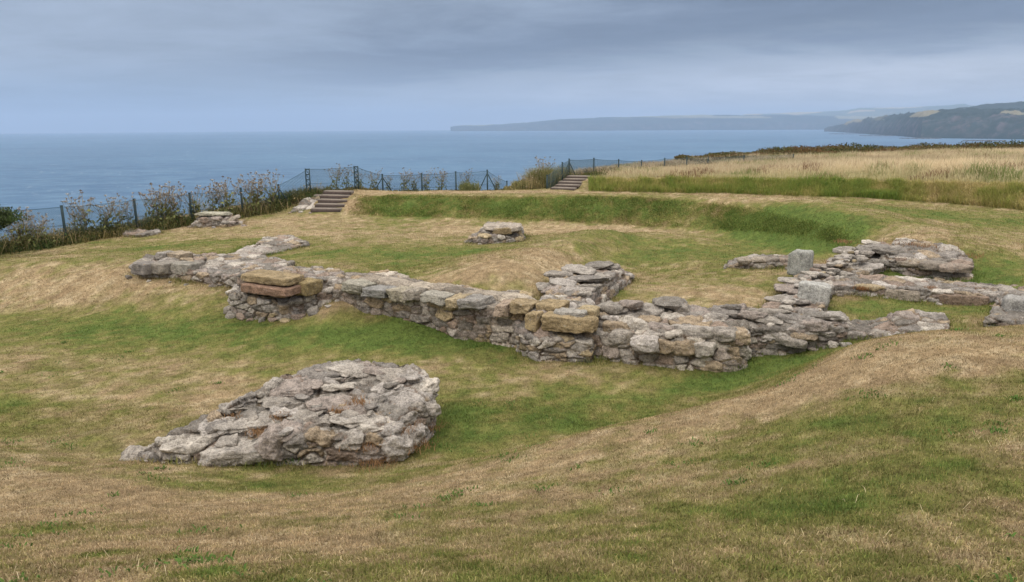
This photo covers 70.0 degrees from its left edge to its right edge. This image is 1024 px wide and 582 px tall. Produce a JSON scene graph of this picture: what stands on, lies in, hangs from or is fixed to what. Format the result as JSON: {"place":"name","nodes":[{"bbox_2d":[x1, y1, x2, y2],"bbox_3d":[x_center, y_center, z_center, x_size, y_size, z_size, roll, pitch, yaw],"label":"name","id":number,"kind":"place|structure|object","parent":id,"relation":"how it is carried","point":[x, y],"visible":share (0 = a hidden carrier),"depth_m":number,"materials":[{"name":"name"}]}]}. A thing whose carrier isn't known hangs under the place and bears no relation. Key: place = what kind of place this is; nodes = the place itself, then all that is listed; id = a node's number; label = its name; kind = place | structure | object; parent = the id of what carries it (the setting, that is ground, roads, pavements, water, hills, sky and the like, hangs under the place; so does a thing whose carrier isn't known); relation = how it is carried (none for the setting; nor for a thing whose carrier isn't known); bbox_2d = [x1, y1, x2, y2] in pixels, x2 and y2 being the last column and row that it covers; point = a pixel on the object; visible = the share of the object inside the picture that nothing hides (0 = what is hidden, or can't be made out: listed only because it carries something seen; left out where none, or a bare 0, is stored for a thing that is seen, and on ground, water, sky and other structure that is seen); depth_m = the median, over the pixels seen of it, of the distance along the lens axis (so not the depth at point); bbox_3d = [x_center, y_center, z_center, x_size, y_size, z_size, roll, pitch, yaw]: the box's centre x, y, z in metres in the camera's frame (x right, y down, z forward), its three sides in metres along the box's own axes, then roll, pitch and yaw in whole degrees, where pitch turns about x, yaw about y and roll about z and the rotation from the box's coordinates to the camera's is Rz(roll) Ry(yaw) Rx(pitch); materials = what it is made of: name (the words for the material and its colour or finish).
{"place":"outdoors","nodes":[
{"label":"outdoors","id":0,"kind":"place"},
{"bbox_2d":[0,170,1023,581],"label":"ground","id":1,"kind":"structure","parent":0,"point":[304,332],"depth_m":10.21,"materials":[{"name":"green plant"}]},
{"bbox_2d":[0,206,28,229],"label":"bush","id":2,"kind":"object","parent":1,"relation":"on","point":[7,216],"visible":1,"depth_m":19.22,"materials":[{"name":"green plant"}]},
{"bbox_2d":[1,216,29,251],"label":"dried umbel plant","id":3,"kind":"object","parent":1,"relation":"on","point":[17,235],"visible":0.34,"depth_m":20.72,"materials":[{"name":"brown plant"}]},
{"bbox_2d":[4,207,35,250],"bbox_3d":[-14.007,-1.674,20.827,0.826,1.535,0.854,-9,15,-34],"label":"dried umbel plant","id":4,"kind":"object","parent":1,"relation":"on","point":[23,231],"visible":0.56,"depth_m":20.80,"materials":[{"name":"brown plant"}]},
{"bbox_2d":[20,218,43,248],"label":"dried umbel plant","id":5,"kind":"object","parent":1,"relation":"on","point":[33,231],"visible":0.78,"depth_m":21.12,"materials":[{"name":"brown plant"}]},
{"bbox_2d":[17,208,56,245],"bbox_3d":[-13.779,-1.719,21.279,0.847,1.476,0.755,-4,13,-14],"label":"dried umbel plant","id":6,"kind":"object","parent":1,"relation":"on","point":[43,222],"visible":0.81,"depth_m":21.27,"materials":[{"name":"brown plant"}]},
{"bbox_2d":[66,206,84,236],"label":"dried umbel plant","id":7,"kind":"object","parent":1,"relation":"on","point":[72,214],"visible":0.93,"depth_m":22.44,"materials":[{"name":"brown plant"}]},
{"bbox_2d":[60,190,97,235],"bbox_3d":[-13.424,-2.242,22.807,0.987,1.851,0.973,-12,17,-41],"label":"dried umbel plant","id":8,"kind":"object","parent":1,"relation":"on","point":[85,215],"visible":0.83,"depth_m":22.73,"materials":[{"name":"plant"}]},
{"bbox_2d":[88,193,119,237],"bbox_3d":[-12.875,-2.280,23.270,0.906,1.628,0.876,-11,16,-38],"label":"dried umbel plant","id":9,"kind":"object","parent":1,"relation":"on","point":[107,222],"visible":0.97,"depth_m":23.20,"materials":[{"name":"plant"}]},
{"bbox_2d":[105,192,133,230],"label":"dried umbel plant","id":10,"kind":"object","parent":1,"relation":"on","point":[119,217],"visible":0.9,"depth_m":23.62,"materials":[{"name":"plant"}]},
{"bbox_2d":[120,199,137,228],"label":"dried umbel plant","id":11,"kind":"object","parent":1,"relation":"on","point":[126,214],"visible":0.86,"depth_m":23.90,"materials":[{"name":"plant"}]},
{"bbox_2d":[122,228,160,236],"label":"stone kerb","id":12,"kind":"structure","parent":1,"relation":"on","point":[139,232],"depth_m":23.38,"materials":[{"name":"grey stone"}]},
{"bbox_2d":[139,183,168,228],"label":"dried umbel plant","id":13,"kind":"object","parent":1,"relation":"on","point":[151,206],"visible":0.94,"depth_m":24.53,"materials":[{"name":"plant"}]},
{"bbox_2d":[146,181,174,228],"bbox_3d":[-11.803,-2.740,24.681,1.129,1.969,1.007,10,16,39],"label":"dried umbel plant","id":14,"kind":"object","parent":1,"relation":"on","point":[164,210],"visible":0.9,"depth_m":24.59,"materials":[{"name":"plant"}]},
{"bbox_2d":[152,181,184,227],"bbox_3d":[-11.591,-2.799,24.943,0.983,1.827,1.016,6,14,27],"label":"dried umbel plant","id":15,"kind":"object","parent":1,"relation":"on","point":[171,211],"visible":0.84,"depth_m":24.86,"materials":[{"name":"plant"}]},
{"bbox_2d":[165,187,185,225],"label":"dried umbel plant","id":16,"kind":"object","parent":1,"relation":"on","point":[177,206],"visible":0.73,"depth_m":25.13,"materials":[{"name":"brown plant"}]},
{"bbox_2d":[178,185,206,220],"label":"dried umbel plant","id":17,"kind":"object","parent":1,"relation":"on","point":[196,206],"visible":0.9,"depth_m":25.53,"materials":[{"name":"plant"}]},
{"bbox_2d":[125,250,294,286],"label":"wall","id":18,"kind":"structure","parent":1,"relation":"on","point":[211,269],"depth_m":15.65,"materials":[{"name":"stone"}]},
{"bbox_2d":[204,184,220,210],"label":"dried umbel plant","id":19,"kind":"object","parent":1,"relation":"on","point":[212,200],"visible":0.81,"depth_m":26.06,"materials":[{"name":"plant"}]},
{"bbox_2d":[188,211,246,227],"bbox_3d":[-9.958,-2.357,25.208,2.329,0.821,2.152,0,13,0],"label":"stone stack","id":20,"kind":"object","parent":1,"relation":"on","point":[213,219],"visible":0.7,"depth_m":24.61,"materials":[{"name":"grey stone"}]},
{"bbox_2d":[205,176,233,215],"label":"dried umbel plant","id":21,"kind":"object","parent":1,"relation":"on","point":[221,202],"visible":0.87,"depth_m":26.18,"materials":[{"name":"brown plant"}]},
{"bbox_2d":[214,174,242,215],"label":"dried umbel plant","id":22,"kind":"object","parent":1,"relation":"on","point":[229,196],"visible":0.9,"depth_m":26.46,"materials":[{"name":"brown plant"}]},
{"bbox_2d":[230,172,261,215],"bbox_3d":[-9.689,-3.458,27.052,0.987,1.851,0.973,6,14,25],"label":"dried umbel plant","id":23,"kind":"object","parent":1,"relation":"on","point":[250,194],"visible":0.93,"depth_m":26.96,"materials":[{"name":"brown plant"}]},
{"bbox_2d":[0,166,507,246],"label":"wire fence","id":24,"kind":"object","parent":1,"relation":"on","point":[63,216],"visible":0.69,"depth_m":26.92,"materials":[{"name":"grey metal"}]},
{"bbox_2d":[242,170,269,213],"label":"dried umbel plant","id":25,"kind":"object","parent":1,"relation":"on","point":[257,196],"visible":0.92,"depth_m":27.23,"materials":[{"name":"brown plant"}]},
{"bbox_2d":[226,235,309,255],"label":"kerb wall","id":26,"kind":"structure","parent":1,"relation":"on","point":[269,244],"depth_m":18.58,"materials":[{"name":"stone"}]},
{"bbox_2d":[258,169,283,211],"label":"dried umbel plant","id":27,"kind":"object","parent":1,"relation":"on","point":[270,192],"visible":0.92,"depth_m":27.58,"materials":[{"name":"brown plant"}]},
{"bbox_2d":[118,358,440,466],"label":"rubble platform","id":28,"kind":"structure","parent":1,"relation":"on","point":[310,430],"depth_m":7.82,"materials":[{"name":"stone"}]},
{"bbox_2d":[223,263,345,322],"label":"buttress","id":29,"kind":"structure","parent":1,"relation":"on","point":[285,296],"depth_m":13.36,"materials":[{"name":"stone"}]},
{"bbox_2d":[288,193,321,213],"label":"retaining wall","id":30,"kind":"structure","parent":1,"relation":"on","point":[307,203],"depth_m":27.42,"materials":[{"name":"stone"}]},
{"bbox_2d":[310,190,353,212],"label":"stone steps","id":31,"kind":"structure","parent":1,"relation":"on","point":[330,200],"depth_m":27.28,"materials":[{"name":"grey stone"}]},
{"bbox_2d":[325,163,343,189],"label":"dried umbel plant","id":32,"kind":"object","parent":1,"relation":"on","point":[337,174],"visible":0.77,"depth_m":29.25,"materials":[{"name":"plant"}]},
{"bbox_2d":[340,164,351,187],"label":"dried umbel plant","id":33,"kind":"object","parent":1,"relation":"on","point":[346,177],"visible":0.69,"depth_m":29.52,"materials":[{"name":"plant"}]},
{"bbox_2d":[351,169,365,186],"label":"dried umbel plant","id":34,"kind":"object","parent":1,"relation":"on","point":[359,178],"visible":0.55,"depth_m":29.92,"materials":[{"name":"plant"}]},
{"bbox_2d":[367,170,381,189],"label":"dried umbel plant","id":35,"kind":"object","parent":1,"relation":"on","point":[372,185],"visible":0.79,"depth_m":30.34,"materials":[{"name":"brown plant"}]},
{"bbox_2d":[384,173,394,190],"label":"dried umbel plant","id":36,"kind":"object","parent":1,"relation":"on","point":[388,182],"visible":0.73,"depth_m":30.65,"materials":[{"name":"brown plant"}]},
{"bbox_2d":[0,154,792,253],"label":"undergrowth","id":37,"kind":"object","parent":1,"relation":"on","point":[532,181],"visible":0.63,"depth_m":26.92,"materials":[{"name":"green plant"}]},
{"bbox_2d":[398,168,412,190],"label":"dried umbel plant","id":38,"kind":"object","parent":1,"relation":"on","point":[403,183],"visible":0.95,"depth_m":30.82,"materials":[{"name":"plant"}]},
{"bbox_2d":[409,173,420,190],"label":"dried umbel plant","id":39,"kind":"object","parent":1,"relation":"on","point":[414,184],"visible":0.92,"depth_m":30.94,"materials":[{"name":"brown plant"}]},
{"bbox_2d":[418,168,434,190],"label":"dried umbel plant","id":40,"kind":"object","parent":1,"relation":"on","point":[426,184],"visible":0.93,"depth_m":30.99,"materials":[{"name":"brown plant"}]},
{"bbox_2d":[332,269,539,347],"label":"front wall","id":41,"kind":"structure","parent":1,"relation":"on","point":[464,312],"depth_m":12.24,"materials":[{"name":"stone"}]},
{"bbox_2d":[434,167,449,189],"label":"dried umbel plant","id":42,"kind":"object","parent":1,"relation":"on","point":[441,187],"visible":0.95,"depth_m":31.14,"materials":[{"name":"plant"}]},
{"bbox_2d":[460,168,472,181],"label":"dried umbel plant","id":43,"kind":"object","parent":1,"relation":"on","point":[467,175],"visible":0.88,"depth_m":31.18,"materials":[{"name":"plant"}]},
{"bbox_2d":[464,221,525,243],"bbox_3d":[-0.444,-1.444,19.930,1.700,0.847,2.003,0,13,0],"label":"masonry stump","id":44,"kind":"object","parent":1,"relation":"on","point":[494,232],"visible":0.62,"depth_m":19.23,"materials":[{"name":"stone"}]},
{"bbox_2d":[491,175,500,189],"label":"dried umbel plant","id":45,"kind":"object","parent":1,"relation":"on","point":[496,188],"visible":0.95,"depth_m":31.21,"materials":[{"name":"brown plant"}]},
{"bbox_2d":[535,156,554,170],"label":"dried umbel plant","id":46,"kind":"object","parent":1,"relation":"on","point":[543,163],"visible":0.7,"depth_m":31.66,"materials":[{"name":"plant"}]},
{"bbox_2d":[514,293,599,362],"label":"pier","id":47,"kind":"structure","parent":1,"relation":"on","point":[550,327],"depth_m":11.13,"materials":[{"name":"stone"}]},
{"bbox_2d":[550,175,591,190],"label":"earth steps","id":48,"kind":"structure","parent":1,"relation":"on","point":[571,182],"depth_m":30.55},
{"bbox_2d":[536,261,634,304],"bbox_3d":[1.423,0.001,13.960,1.364,0.986,3.763,5,14,22],"label":"masonry stump","id":49,"kind":"object","parent":1,"relation":"on","point":[598,282],"visible":0.62,"depth_m":13.10,"materials":[{"name":"stone"}]},
{"bbox_2d":[220,238,992,472],"bbox_3d":[2.682,0.305,11.548,14.462,1.067,7.973,-2,13,-7],"label":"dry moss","id":50,"kind":"object","parent":1,"relation":"on","point":[338,411],"visible":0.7,"depth_m":7.85,"materials":[{"name":"plant"}]},
{"bbox_2d":[546,154,793,188],"bbox_3d":[9.864,-6.894,41.423,1.977,2.061,28.243,10,17,39],"label":"wire fence","id":51,"kind":"object","parent":1,"relation":"on","point":[691,160],"visible":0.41,"depth_m":36.79,"materials":[{"name":"green paint"}]},
{"bbox_2d":[593,315,751,371],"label":"wall","id":52,"kind":"structure","parent":1,"relation":"on","point":[717,346],"depth_m":10.62,"materials":[{"name":"stone"}]},
{"bbox_2d":[596,296,752,327],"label":"wall","id":53,"kind":"structure","parent":1,"relation":"on","point":[670,310],"depth_m":11.39,"materials":[{"name":"stone"}]},
{"bbox_2d":[723,253,787,269],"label":"wall","id":54,"kind":"structure","parent":1,"relation":"on","point":[754,260],"depth_m":15.63,"materials":[{"name":"stone"}]},
{"bbox_2d":[737,308,854,356],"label":"ruined wall","id":55,"kind":"structure","parent":1,"relation":"on","point":[781,332],"depth_m":10.85,"materials":[{"name":"stone"}]},
{"bbox_2d":[571,145,1023,182],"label":"tall dry grass","id":56,"kind":"structure","parent":1,"relation":"on","point":[989,165],"depth_m":32.85,"materials":[{"name":"beige plant"}]},
{"bbox_2d":[762,239,899,313],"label":"cross wall","id":57,"kind":"structure","parent":1,"relation":"on","point":[809,286],"depth_m":13.71,"materials":[{"name":"stone"}]},
{"bbox_2d":[674,140,1023,162],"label":"scrub","id":58,"kind":"object","parent":1,"relation":"on","point":[801,149],"visible":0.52,"depth_m":64.05,"materials":[{"name":"green plant"}]},
{"bbox_2d":[845,308,950,340],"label":"ruined wall","id":59,"kind":"structure","parent":1,"relation":"on","point":[906,321],"depth_m":10.93,"materials":[{"name":"stone"}]},
{"bbox_2d":[832,274,999,306],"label":"partition wall","id":60,"kind":"structure","parent":1,"relation":"on","point":[907,288],"depth_m":12.79,"materials":[{"name":"stone"}]},
{"bbox_2d":[879,238,973,281],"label":"back wall","id":61,"kind":"structure","parent":1,"relation":"on","point":[939,264],"depth_m":14.09,"materials":[{"name":"stone"}]},
{"bbox_2d":[983,284,1023,326],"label":"wall end","id":62,"kind":"structure","parent":1,"relation":"on","point":[1007,309],"depth_m":10.86,"materials":[{"name":"stone"}]},
{"bbox_2d":[0,130,1023,238],"bbox_3d":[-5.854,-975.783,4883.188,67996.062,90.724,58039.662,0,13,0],"label":"sea","id":63,"kind":"structure","parent":0,"point":[39,172],"depth_m":2079.81,"materials":[{"name":"liquid"}]},
{"bbox_2d":[859,135,895,135],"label":"reef","id":64,"kind":"object","parent":63,"relation":"in","point":[877,135],"visible":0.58,"depth_m":4934.81},
{"bbox_2d":[899,138,941,138],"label":"reef","id":65,"kind":"object","parent":63,"relation":"in","point":[920,138],"visible":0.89,"depth_m":3906.36},
{"bbox_2d":[963,140,1004,140],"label":"reef","id":66,"kind":"object","parent":63,"relation":"in","point":[983,140],"visible":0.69,"depth_m":3297.24},
{"bbox_2d":[0,0,1023,133],"label":"sky","id":67,"kind":"structure","parent":0,"point":[67,66],"materials":[{"name":"grey"}]},
{"bbox_2d":[451,115,878,130],"bbox_3d":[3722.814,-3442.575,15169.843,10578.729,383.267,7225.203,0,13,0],"label":"coast","id":68,"kind":"structure","parent":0,"point":[741,122],"depth_m":13168.76},
{"bbox_2d":[587,172,1023,210],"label":"bank grass","id":69,"kind":"structure","parent":0,"point":[1009,195],"depth_m":28.10,"materials":[{"name":"green plant"}]},
{"bbox_2d":[743,104,973,115],"bbox_3d":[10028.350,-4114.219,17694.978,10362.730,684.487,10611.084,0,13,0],"label":"hill","id":70,"kind":"structure","parent":0,"point":[873,111],"depth_m":15384.05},
{"bbox_2d":[824,107,1023,138],"bbox_3d":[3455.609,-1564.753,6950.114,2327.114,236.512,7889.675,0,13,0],"label":"headland","id":71,"kind":"structure","parent":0,"point":[975,123],"depth_m":4116.53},
{"bbox_2d":[948,101,1023,109],"bbox_3d":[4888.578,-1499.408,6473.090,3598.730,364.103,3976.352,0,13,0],"label":"hill","id":72,"kind":"structure","parent":0,"point":[1017,105],"depth_m":5613.11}
]}

